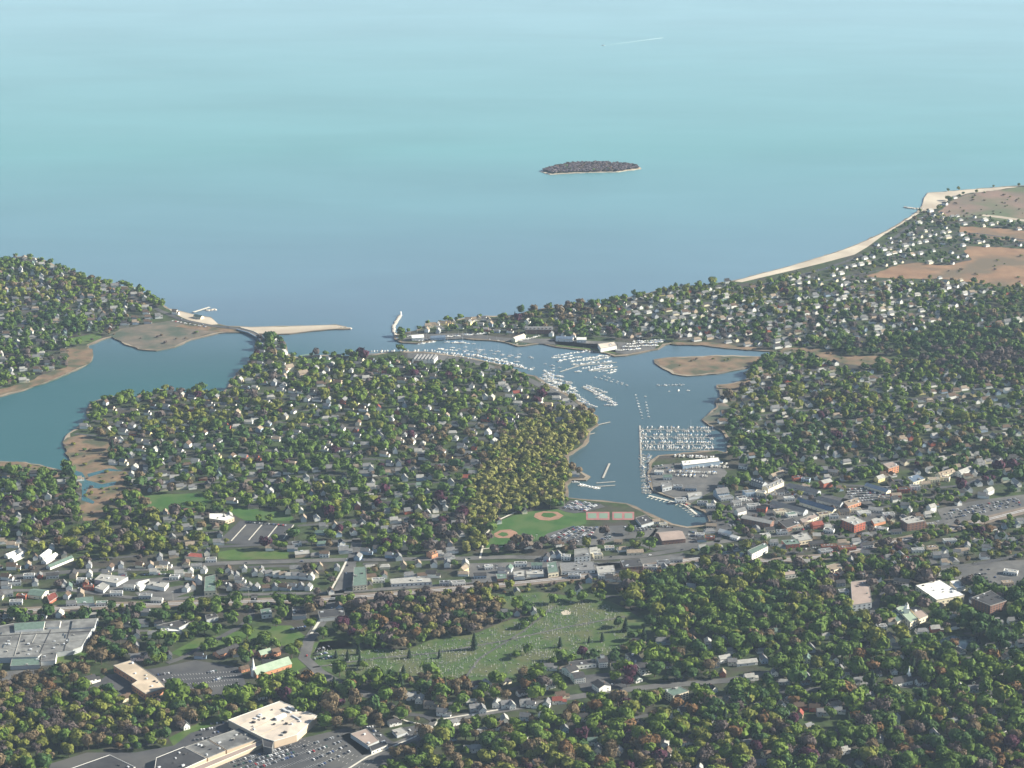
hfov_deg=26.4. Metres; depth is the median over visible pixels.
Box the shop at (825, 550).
[818,547,832,553]
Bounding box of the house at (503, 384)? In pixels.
[498,381,507,386]
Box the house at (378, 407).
[375,404,380,410]
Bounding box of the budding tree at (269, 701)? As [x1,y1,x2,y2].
[266,699,272,704]
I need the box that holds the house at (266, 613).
[260,608,271,618]
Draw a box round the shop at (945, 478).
[940,475,949,481]
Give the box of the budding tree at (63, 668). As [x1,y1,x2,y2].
[58,661,69,677]
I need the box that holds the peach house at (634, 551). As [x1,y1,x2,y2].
[626,549,643,554]
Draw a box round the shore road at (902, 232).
[734,211,934,292]
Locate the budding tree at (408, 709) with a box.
[401,704,410,717]
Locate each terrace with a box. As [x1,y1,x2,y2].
[569,659,596,668]
[770,500,807,515]
[786,483,820,495]
[796,497,836,512]
[816,496,843,507]
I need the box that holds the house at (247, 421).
[244,419,253,423]
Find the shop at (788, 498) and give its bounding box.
[783,496,794,500]
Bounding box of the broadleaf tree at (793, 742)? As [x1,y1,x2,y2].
[789,739,796,746]
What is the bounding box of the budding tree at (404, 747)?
[401,744,409,756]
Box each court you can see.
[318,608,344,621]
[586,512,608,519]
[612,512,633,519]
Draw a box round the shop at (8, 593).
[2,590,12,596]
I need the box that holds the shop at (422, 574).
[416,572,426,577]
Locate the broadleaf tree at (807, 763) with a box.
[798,759,814,767]
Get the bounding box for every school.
[209,513,233,523]
[212,643,238,658]
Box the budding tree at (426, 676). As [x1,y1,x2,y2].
[416,671,431,680]
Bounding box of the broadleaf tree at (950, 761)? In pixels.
[942,754,959,767]
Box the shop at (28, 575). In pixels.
[23,573,34,578]
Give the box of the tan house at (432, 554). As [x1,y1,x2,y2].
[426,549,437,558]
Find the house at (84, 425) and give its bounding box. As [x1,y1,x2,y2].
[79,423,90,428]
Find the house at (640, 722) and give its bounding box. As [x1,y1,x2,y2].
[636,720,643,726]
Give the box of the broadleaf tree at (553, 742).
[547,740,557,744]
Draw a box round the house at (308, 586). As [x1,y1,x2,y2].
[304,582,312,590]
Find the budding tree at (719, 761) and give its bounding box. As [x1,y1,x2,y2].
[711,758,727,764]
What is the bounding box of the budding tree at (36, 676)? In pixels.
[31,673,39,681]
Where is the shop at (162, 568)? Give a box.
[155,566,167,570]
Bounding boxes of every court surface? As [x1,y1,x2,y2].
[588,513,595,517]
[599,513,607,517]
[614,513,621,517]
[625,513,631,517]
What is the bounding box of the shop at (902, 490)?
[897,487,909,493]
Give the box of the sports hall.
[113,660,164,698]
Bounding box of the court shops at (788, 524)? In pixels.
[778,518,799,531]
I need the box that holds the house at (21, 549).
[16,546,25,553]
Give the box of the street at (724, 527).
[714,467,1013,541]
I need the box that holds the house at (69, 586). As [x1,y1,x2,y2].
[65,582,72,590]
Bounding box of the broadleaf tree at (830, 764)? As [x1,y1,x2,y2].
[826,760,840,767]
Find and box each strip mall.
[73,755,134,767]
[155,747,206,767]
[186,739,225,761]
[209,728,258,753]
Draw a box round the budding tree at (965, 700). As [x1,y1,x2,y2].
[958,697,970,705]
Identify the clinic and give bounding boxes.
[294,550,309,557]
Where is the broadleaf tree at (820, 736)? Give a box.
[816,732,826,746]
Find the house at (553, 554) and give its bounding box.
[549,551,555,557]
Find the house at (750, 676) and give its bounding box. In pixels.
[743,672,758,680]
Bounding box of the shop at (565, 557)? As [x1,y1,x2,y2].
[561,554,570,560]
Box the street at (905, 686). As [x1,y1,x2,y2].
[728,683,1023,697]
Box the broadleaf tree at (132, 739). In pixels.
[128,735,137,745]
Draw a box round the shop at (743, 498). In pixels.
[736,495,746,501]
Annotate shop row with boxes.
[871,516,885,526]
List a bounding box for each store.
[47,592,57,602]
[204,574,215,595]
[353,566,366,590]
[513,570,524,579]
[526,569,543,576]
[547,561,558,577]
[560,561,594,574]
[687,491,702,499]
[907,474,924,483]
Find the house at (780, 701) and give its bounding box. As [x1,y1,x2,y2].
[777,699,785,708]
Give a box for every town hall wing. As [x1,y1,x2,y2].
[892,609,904,624]
[910,606,927,623]
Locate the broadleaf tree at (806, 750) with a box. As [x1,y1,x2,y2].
[796,746,819,757]
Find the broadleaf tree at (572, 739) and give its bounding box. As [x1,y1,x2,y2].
[566,736,577,742]
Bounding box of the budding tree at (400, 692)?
[393,687,407,701]
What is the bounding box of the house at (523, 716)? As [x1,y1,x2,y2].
[519,712,534,720]
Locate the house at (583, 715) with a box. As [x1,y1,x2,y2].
[577,712,587,721]
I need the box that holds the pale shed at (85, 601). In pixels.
[75,596,94,605]
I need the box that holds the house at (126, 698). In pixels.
[120,692,130,702]
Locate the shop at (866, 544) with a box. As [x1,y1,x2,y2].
[860,541,873,547]
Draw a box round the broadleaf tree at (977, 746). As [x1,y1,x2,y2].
[973,743,982,751]
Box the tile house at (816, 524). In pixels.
[810,520,823,528]
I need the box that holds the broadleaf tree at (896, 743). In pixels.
[894,740,906,746]
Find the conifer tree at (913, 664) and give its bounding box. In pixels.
[910,655,916,674]
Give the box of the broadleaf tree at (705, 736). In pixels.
[698,731,711,742]
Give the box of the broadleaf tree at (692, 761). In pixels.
[683,756,696,765]
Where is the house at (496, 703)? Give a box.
[492,697,501,707]
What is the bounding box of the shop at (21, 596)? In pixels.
[16,593,26,599]
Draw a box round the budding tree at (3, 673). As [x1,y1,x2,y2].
[0,670,6,680]
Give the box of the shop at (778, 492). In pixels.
[774,489,784,495]
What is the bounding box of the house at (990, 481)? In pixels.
[987,478,993,484]
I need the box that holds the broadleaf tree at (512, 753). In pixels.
[506,750,517,759]
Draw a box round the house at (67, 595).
[63,591,71,599]
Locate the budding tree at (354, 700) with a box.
[348,692,362,705]
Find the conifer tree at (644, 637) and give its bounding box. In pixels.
[640,627,647,643]
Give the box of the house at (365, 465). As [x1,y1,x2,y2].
[362,462,373,468]
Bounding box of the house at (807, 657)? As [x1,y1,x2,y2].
[803,653,810,663]
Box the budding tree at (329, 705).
[319,696,338,713]
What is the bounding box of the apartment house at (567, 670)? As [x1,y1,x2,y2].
[561,664,578,677]
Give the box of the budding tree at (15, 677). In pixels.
[11,674,21,682]
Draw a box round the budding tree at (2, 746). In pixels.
[0,743,7,751]
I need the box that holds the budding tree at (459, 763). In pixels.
[454,758,463,767]
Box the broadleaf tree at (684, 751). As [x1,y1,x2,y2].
[679,747,694,756]
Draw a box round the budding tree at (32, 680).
[26,678,36,683]
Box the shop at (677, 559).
[670,556,682,562]
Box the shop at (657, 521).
[652,518,660,523]
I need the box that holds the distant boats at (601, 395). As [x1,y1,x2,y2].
[371,330,689,406]
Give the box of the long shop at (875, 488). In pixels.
[864,483,890,494]
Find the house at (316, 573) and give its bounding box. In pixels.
[313,570,318,577]
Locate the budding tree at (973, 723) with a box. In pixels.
[966,718,980,730]
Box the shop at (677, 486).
[673,484,681,489]
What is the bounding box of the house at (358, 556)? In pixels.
[353,552,362,560]
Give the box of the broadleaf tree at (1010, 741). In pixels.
[1002,734,1020,751]
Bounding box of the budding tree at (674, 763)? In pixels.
[667,760,682,767]
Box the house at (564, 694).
[554,690,569,698]
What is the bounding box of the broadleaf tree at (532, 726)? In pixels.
[526,720,543,738]
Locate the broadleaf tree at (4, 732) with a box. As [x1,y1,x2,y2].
[0,728,9,739]
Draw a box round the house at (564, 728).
[560,723,568,732]
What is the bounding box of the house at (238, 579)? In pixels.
[234,576,245,582]
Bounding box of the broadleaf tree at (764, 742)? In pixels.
[761,738,771,749]
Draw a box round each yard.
[402,333,657,353]
[407,353,577,406]
[553,340,617,352]
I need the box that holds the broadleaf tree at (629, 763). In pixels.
[623,760,634,767]
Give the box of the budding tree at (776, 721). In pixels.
[770,717,784,731]
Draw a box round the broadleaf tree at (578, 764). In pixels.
[572,759,589,767]
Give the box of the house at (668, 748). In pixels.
[664,745,672,757]
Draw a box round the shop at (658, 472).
[655,470,662,474]
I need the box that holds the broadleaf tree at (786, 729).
[778,727,792,735]
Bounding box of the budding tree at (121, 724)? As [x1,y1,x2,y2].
[116,719,131,730]
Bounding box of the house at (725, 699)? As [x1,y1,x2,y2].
[722,695,730,703]
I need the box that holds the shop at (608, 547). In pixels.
[604,545,613,550]
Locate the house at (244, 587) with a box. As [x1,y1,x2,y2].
[239,582,250,590]
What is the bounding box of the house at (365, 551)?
[360,547,372,554]
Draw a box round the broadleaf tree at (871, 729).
[859,724,877,741]
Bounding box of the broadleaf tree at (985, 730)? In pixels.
[980,726,992,739]
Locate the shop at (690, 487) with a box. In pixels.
[685,485,696,490]
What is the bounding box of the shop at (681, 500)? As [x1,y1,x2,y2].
[675,497,686,502]
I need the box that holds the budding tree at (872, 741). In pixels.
[865,737,879,746]
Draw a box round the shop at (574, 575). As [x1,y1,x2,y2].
[568,573,580,578]
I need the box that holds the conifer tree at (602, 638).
[600,632,604,641]
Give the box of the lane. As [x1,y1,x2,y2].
[166,595,257,663]
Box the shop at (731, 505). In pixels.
[721,502,733,507]
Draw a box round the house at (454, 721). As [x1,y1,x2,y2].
[450,718,460,725]
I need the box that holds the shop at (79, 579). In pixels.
[76,577,86,582]
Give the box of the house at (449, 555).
[444,552,454,559]
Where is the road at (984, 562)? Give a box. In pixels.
[938,554,1022,567]
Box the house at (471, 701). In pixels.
[465,698,477,704]
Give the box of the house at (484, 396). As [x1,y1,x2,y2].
[482,393,487,399]
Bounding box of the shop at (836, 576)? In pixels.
[832,573,839,579]
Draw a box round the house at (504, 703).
[500,699,514,708]
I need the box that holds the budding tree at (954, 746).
[947,741,962,751]
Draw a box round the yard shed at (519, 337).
[511,334,525,341]
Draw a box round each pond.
[722,551,744,556]
[939,636,980,648]
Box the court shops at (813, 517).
[800,513,818,524]
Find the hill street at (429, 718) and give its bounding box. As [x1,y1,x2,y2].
[408,713,436,721]
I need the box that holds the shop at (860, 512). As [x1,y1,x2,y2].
[857,510,870,516]
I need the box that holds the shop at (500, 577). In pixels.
[496,574,506,580]
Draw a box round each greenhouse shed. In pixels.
[4,549,17,558]
[9,553,24,561]
[38,549,51,559]
[41,552,57,563]
[46,555,73,569]
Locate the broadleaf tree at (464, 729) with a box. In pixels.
[459,724,471,739]
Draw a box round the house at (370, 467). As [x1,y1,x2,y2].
[368,464,373,471]
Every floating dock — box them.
[560,355,610,371]
[639,425,641,465]
[641,428,714,430]
[642,435,714,437]
[642,442,712,444]
[642,448,712,450]
[647,495,684,505]
[680,505,700,516]
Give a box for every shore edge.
[0,185,1023,527]
[0,256,349,395]
[654,355,760,375]
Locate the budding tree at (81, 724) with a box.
[76,720,85,729]
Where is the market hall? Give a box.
[655,530,685,544]
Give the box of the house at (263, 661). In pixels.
[261,658,273,663]
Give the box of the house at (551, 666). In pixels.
[544,662,557,670]
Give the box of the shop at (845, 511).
[837,508,849,514]
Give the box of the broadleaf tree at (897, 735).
[891,729,904,741]
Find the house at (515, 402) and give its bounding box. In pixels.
[513,400,522,404]
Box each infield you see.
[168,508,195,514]
[494,529,516,537]
[534,511,563,520]
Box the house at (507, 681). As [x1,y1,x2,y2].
[500,678,511,685]
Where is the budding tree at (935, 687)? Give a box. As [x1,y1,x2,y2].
[929,683,937,689]
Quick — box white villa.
[716,653,731,663]
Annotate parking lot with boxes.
[0,669,37,680]
[49,722,233,767]
[88,660,245,698]
[96,576,182,592]
[135,585,195,597]
[215,727,391,767]
[221,521,293,543]
[338,564,355,587]
[341,726,392,754]
[391,723,427,740]
[469,561,620,581]
[545,525,657,546]
[559,500,604,512]
[579,673,631,691]
[599,553,684,568]
[640,525,699,550]
[650,463,726,502]
[706,507,738,533]
[735,481,893,527]
[841,486,892,507]
[937,494,1023,525]
[941,560,1023,587]
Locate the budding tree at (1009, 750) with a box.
[1003,746,1014,754]
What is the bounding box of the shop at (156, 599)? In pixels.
[151,597,162,602]
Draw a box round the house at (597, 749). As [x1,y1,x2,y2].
[594,744,601,754]
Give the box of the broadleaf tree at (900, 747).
[895,743,909,751]
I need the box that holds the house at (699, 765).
[696,762,703,767]
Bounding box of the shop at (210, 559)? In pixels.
[205,557,216,562]
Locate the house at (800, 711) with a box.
[797,708,803,718]
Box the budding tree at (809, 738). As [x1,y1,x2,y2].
[800,731,816,746]
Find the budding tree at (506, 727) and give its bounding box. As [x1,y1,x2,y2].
[499,722,513,733]
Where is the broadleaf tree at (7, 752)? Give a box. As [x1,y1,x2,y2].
[0,748,12,767]
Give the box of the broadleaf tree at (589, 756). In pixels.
[583,751,596,764]
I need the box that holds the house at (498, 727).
[493,720,507,730]
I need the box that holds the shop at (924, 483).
[919,481,930,486]
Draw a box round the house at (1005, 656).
[1001,653,1009,659]
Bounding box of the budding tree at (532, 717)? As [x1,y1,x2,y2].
[528,714,538,721]
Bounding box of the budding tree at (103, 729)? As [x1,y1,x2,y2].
[99,725,107,733]
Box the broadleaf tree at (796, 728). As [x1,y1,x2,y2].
[788,721,803,735]
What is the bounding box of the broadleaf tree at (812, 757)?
[799,752,818,765]
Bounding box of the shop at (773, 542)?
[769,539,778,545]
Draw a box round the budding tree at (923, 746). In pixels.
[920,742,932,750]
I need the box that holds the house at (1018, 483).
[1015,480,1021,486]
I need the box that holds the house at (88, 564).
[86,560,91,568]
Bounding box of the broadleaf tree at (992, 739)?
[982,732,1002,747]
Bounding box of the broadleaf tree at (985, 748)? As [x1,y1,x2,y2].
[979,746,990,751]
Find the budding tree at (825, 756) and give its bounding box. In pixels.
[819,752,835,761]
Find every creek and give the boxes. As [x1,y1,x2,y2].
[74,471,115,503]
[87,468,120,476]
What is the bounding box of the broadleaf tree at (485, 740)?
[478,733,492,748]
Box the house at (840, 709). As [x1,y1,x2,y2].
[833,706,845,714]
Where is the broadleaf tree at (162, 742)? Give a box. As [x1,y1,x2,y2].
[156,739,166,746]
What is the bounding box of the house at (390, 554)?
[384,551,394,557]
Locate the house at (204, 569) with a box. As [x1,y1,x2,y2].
[200,565,207,573]
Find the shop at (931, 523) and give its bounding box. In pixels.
[926,522,936,527]
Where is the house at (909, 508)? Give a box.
[906,505,912,512]
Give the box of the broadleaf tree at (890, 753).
[882,749,897,763]
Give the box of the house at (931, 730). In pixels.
[929,728,939,735]
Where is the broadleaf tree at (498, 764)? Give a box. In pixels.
[494,760,504,767]
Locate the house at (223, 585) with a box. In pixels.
[217,580,226,588]
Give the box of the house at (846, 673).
[839,671,850,678]
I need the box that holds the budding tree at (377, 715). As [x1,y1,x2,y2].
[372,712,382,719]
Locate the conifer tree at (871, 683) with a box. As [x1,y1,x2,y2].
[867,671,875,689]
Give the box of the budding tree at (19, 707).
[14,702,24,716]
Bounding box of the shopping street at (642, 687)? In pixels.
[342,670,771,767]
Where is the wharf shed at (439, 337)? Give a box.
[430,335,445,339]
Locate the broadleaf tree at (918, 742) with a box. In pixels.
[914,740,923,745]
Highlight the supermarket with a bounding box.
[228,701,316,747]
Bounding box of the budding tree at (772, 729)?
[768,725,777,733]
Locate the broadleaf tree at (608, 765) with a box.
[602,760,615,767]
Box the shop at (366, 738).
[351,728,378,748]
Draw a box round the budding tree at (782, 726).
[779,721,789,731]
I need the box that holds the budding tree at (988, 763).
[978,756,992,767]
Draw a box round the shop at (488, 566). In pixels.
[484,564,492,569]
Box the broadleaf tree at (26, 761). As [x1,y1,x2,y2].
[18,755,36,767]
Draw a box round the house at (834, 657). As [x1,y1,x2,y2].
[830,653,838,663]
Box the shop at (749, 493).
[742,489,755,496]
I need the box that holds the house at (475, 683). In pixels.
[471,679,481,688]
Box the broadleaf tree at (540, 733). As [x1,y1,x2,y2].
[533,728,547,741]
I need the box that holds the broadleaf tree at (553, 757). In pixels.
[545,749,564,767]
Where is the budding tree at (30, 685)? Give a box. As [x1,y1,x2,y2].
[26,682,37,692]
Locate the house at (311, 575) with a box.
[308,572,314,580]
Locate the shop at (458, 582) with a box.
[451,580,465,585]
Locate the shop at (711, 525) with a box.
[706,523,716,528]
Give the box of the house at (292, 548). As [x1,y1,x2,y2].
[287,544,297,551]
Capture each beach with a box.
[169,309,216,324]
[241,325,342,333]
[541,167,640,174]
[735,212,918,281]
[916,187,1012,211]
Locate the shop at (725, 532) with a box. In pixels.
[718,529,733,535]
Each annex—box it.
[10,658,39,669]
[205,613,217,622]
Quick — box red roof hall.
[185,552,202,560]
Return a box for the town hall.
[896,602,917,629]
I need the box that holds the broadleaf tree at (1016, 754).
[1012,751,1023,758]
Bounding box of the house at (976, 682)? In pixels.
[971,679,980,684]
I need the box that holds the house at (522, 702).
[519,697,533,706]
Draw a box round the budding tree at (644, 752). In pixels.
[638,749,650,759]
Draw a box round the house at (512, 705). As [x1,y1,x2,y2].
[508,700,515,709]
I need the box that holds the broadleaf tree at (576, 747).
[572,743,581,757]
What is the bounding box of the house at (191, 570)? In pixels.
[187,567,193,573]
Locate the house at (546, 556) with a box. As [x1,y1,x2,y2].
[543,552,550,560]
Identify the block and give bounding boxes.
[41,653,56,665]
[574,547,590,561]
[620,558,642,570]
[625,652,649,675]
[741,515,773,527]
[851,580,871,610]
[883,462,898,472]
[971,590,1006,614]
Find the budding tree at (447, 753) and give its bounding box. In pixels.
[444,750,453,758]
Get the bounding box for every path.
[313,616,625,667]
[392,716,432,726]
[466,607,552,675]
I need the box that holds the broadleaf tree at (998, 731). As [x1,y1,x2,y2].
[996,729,1005,737]
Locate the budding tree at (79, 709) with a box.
[73,708,85,717]
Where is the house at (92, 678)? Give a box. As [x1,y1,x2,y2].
[84,674,100,683]
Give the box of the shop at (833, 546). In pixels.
[820,544,837,548]
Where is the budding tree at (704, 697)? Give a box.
[698,691,718,703]
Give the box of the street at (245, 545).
[189,539,406,552]
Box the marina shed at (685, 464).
[681,457,719,468]
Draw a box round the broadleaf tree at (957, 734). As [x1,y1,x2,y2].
[948,728,971,743]
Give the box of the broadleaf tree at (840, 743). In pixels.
[833,741,843,747]
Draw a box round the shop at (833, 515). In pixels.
[829,513,838,518]
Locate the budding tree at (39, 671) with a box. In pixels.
[34,668,44,677]
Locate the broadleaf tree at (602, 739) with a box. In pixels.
[597,732,609,747]
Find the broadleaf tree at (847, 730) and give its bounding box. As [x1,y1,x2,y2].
[839,725,856,738]
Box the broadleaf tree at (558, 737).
[554,734,563,744]
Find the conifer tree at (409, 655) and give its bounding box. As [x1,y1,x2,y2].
[407,648,412,657]
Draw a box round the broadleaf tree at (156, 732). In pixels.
[154,728,160,737]
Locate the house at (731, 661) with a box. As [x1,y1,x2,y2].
[727,658,736,665]
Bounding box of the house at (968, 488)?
[964,485,972,492]
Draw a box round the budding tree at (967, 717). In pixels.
[964,714,977,721]
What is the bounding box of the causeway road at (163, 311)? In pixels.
[129,296,239,328]
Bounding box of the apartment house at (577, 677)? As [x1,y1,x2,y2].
[570,671,585,683]
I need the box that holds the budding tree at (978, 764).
[969,759,985,767]
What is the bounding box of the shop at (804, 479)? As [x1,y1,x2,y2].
[801,477,810,481]
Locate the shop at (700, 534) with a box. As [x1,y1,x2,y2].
[695,532,703,536]
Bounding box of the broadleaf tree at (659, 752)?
[649,747,667,760]
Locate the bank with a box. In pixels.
[392,727,406,737]
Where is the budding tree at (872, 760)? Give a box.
[866,755,880,765]
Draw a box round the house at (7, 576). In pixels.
[0,572,13,580]
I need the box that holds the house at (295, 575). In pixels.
[292,571,298,578]
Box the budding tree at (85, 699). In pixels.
[83,693,91,704]
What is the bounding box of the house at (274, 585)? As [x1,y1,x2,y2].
[271,582,277,590]
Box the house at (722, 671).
[719,667,725,677]
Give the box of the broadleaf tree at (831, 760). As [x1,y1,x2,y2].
[825,756,837,762]
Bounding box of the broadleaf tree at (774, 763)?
[765,757,785,767]
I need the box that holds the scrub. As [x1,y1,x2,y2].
[938,187,1023,221]
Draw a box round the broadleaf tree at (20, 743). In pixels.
[16,738,28,747]
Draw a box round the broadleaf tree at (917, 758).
[911,750,920,761]
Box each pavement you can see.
[310,620,319,633]
[332,558,348,587]
[349,708,507,767]
[479,511,515,557]
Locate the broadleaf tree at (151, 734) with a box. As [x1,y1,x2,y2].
[144,731,155,738]
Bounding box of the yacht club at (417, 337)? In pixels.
[411,334,423,340]
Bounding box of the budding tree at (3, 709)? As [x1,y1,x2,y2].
[0,706,6,718]
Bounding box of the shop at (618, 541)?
[614,539,621,544]
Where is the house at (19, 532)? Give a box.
[16,529,22,535]
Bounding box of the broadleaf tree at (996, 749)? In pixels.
[986,745,1000,754]
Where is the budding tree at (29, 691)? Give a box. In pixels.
[24,688,33,695]
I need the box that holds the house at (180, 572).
[174,569,186,576]
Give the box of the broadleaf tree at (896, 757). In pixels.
[892,754,901,764]
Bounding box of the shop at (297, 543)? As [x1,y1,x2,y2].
[292,541,301,546]
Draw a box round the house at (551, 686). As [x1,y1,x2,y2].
[543,679,555,689]
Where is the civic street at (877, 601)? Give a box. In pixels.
[867,553,937,623]
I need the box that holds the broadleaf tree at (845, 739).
[838,734,851,744]
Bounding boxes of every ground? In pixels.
[0,186,1023,767]
[543,163,637,173]
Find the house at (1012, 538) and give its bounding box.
[1006,536,1017,542]
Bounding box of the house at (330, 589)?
[327,586,333,594]
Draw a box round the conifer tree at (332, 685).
[330,677,338,692]
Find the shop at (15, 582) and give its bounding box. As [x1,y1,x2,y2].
[9,580,20,585]
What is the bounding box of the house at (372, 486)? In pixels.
[367,483,377,489]
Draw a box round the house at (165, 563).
[159,560,172,567]
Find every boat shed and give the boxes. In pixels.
[555,336,573,341]
[576,337,586,342]
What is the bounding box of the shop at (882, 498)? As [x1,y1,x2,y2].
[878,495,889,501]
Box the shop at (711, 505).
[707,503,715,507]
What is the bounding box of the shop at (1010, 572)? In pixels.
[1003,568,1017,575]
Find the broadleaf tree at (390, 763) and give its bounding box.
[387,760,398,767]
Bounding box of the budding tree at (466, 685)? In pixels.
[462,679,473,689]
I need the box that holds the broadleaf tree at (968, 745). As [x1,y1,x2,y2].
[959,737,975,752]
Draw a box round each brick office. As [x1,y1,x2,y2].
[840,515,865,532]
[900,516,925,530]
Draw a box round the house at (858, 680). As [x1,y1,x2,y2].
[853,676,867,684]
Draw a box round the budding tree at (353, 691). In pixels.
[347,686,358,697]
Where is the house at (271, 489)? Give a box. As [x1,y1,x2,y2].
[267,486,274,493]
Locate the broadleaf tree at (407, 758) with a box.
[404,754,414,763]
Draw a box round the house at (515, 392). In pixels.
[512,390,522,395]
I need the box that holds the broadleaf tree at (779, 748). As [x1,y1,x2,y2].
[771,738,788,756]
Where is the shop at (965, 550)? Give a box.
[954,547,968,553]
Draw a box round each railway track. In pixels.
[28,509,1023,609]
[33,511,1021,610]
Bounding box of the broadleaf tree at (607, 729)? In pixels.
[603,727,615,731]
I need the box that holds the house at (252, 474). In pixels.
[247,472,255,476]
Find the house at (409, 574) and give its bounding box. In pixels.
[403,571,416,576]
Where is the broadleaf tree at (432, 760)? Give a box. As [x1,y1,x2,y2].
[423,753,439,767]
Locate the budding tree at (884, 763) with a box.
[875,754,891,767]
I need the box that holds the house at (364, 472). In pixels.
[359,470,370,475]
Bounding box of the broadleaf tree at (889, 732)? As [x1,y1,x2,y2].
[885,728,892,740]
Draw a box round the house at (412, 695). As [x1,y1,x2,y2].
[406,691,417,700]
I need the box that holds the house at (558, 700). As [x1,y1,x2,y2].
[551,696,566,704]
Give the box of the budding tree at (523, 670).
[518,666,527,675]
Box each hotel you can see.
[935,468,955,479]
[955,466,972,477]
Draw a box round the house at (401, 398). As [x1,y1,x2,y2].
[398,396,407,401]
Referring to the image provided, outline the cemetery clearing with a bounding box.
[561,610,570,614]
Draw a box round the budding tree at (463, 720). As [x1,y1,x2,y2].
[458,717,471,724]
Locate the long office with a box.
[390,577,431,586]
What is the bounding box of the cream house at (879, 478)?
[874,474,885,482]
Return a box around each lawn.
[70,332,101,344]
[172,631,246,656]
[248,625,304,645]
[279,638,355,673]
[295,358,330,364]
[311,592,658,680]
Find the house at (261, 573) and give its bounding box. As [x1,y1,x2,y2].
[257,569,264,576]
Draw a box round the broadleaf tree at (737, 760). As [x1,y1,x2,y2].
[730,753,749,767]
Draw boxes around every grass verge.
[0,640,110,665]
[169,698,279,744]
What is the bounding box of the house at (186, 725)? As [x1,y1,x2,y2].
[181,719,189,729]
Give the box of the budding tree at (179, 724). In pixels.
[175,720,184,730]
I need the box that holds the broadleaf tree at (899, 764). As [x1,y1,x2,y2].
[893,760,908,767]
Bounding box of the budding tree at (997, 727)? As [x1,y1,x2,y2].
[993,724,1002,732]
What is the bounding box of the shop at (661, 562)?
[657,559,669,565]
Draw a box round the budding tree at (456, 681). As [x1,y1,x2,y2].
[450,678,462,690]
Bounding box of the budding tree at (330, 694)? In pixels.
[321,689,339,699]
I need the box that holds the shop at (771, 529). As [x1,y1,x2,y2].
[764,526,774,532]
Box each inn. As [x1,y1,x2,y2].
[749,477,766,488]
[762,478,783,492]
[768,470,784,479]
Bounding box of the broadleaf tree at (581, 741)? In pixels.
[577,738,588,744]
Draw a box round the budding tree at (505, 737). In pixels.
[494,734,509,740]
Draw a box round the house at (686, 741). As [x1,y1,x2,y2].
[681,737,692,746]
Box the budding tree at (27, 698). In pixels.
[22,694,32,701]
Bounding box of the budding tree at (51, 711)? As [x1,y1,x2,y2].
[46,704,61,716]
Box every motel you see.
[156,619,189,629]
[161,628,181,634]
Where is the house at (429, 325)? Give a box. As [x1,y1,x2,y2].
[424,323,432,327]
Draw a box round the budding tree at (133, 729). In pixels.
[124,722,141,734]
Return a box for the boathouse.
[636,515,653,526]
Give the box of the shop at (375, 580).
[372,577,384,583]
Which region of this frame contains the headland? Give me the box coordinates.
[0,257,350,396]
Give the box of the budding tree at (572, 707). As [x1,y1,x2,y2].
[566,700,580,714]
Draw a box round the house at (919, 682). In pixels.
[914,677,928,685]
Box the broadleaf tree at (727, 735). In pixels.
[720,731,734,740]
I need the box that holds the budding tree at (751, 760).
[748,756,756,766]
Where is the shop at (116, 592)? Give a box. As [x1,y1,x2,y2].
[110,590,122,595]
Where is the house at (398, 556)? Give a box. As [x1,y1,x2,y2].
[395,552,401,560]
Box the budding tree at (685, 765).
[679,760,690,767]
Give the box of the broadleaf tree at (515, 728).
[511,724,520,731]
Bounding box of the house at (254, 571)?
[251,568,257,575]
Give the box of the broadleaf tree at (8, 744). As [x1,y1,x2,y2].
[3,740,12,747]
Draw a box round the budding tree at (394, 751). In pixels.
[388,745,402,759]
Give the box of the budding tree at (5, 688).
[1,684,11,691]
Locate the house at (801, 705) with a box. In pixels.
[793,701,808,710]
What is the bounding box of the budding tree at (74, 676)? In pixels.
[69,672,79,684]
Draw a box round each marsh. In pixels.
[0,345,92,394]
[0,461,60,477]
[63,435,130,520]
[175,323,241,331]
[671,342,755,349]
[718,379,749,389]
[777,347,902,365]
[867,246,1023,285]
[959,226,1023,240]
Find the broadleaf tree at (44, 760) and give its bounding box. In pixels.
[35,752,51,767]
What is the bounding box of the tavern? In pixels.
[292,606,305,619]
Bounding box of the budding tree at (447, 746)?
[441,741,454,757]
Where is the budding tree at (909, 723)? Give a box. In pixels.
[904,719,913,730]
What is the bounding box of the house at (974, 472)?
[971,469,977,476]
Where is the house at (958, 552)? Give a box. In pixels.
[953,548,963,555]
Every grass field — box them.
[136,493,211,511]
[218,548,289,559]
[223,507,293,520]
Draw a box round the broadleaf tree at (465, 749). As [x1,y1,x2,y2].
[463,746,468,752]
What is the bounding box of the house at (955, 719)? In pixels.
[950,717,958,723]
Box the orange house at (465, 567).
[459,564,468,570]
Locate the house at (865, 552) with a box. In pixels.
[861,549,873,555]
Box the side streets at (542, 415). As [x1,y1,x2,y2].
[0,217,1023,767]
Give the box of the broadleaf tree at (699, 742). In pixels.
[693,738,705,747]
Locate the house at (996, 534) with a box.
[995,530,1000,538]
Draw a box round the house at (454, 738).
[449,735,456,740]
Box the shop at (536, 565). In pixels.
[531,562,541,568]
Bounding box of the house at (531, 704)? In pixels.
[526,700,537,708]
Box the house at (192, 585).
[190,581,195,589]
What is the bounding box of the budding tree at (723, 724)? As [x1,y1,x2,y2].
[713,720,728,732]
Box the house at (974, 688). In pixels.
[967,684,979,692]
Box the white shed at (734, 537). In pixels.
[729,534,740,540]
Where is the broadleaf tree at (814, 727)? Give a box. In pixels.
[807,724,819,736]
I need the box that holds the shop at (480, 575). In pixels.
[473,572,486,578]
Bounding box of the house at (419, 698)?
[415,693,424,703]
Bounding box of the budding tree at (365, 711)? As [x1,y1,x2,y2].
[361,709,369,715]
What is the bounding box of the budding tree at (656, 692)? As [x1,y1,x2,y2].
[648,690,658,694]

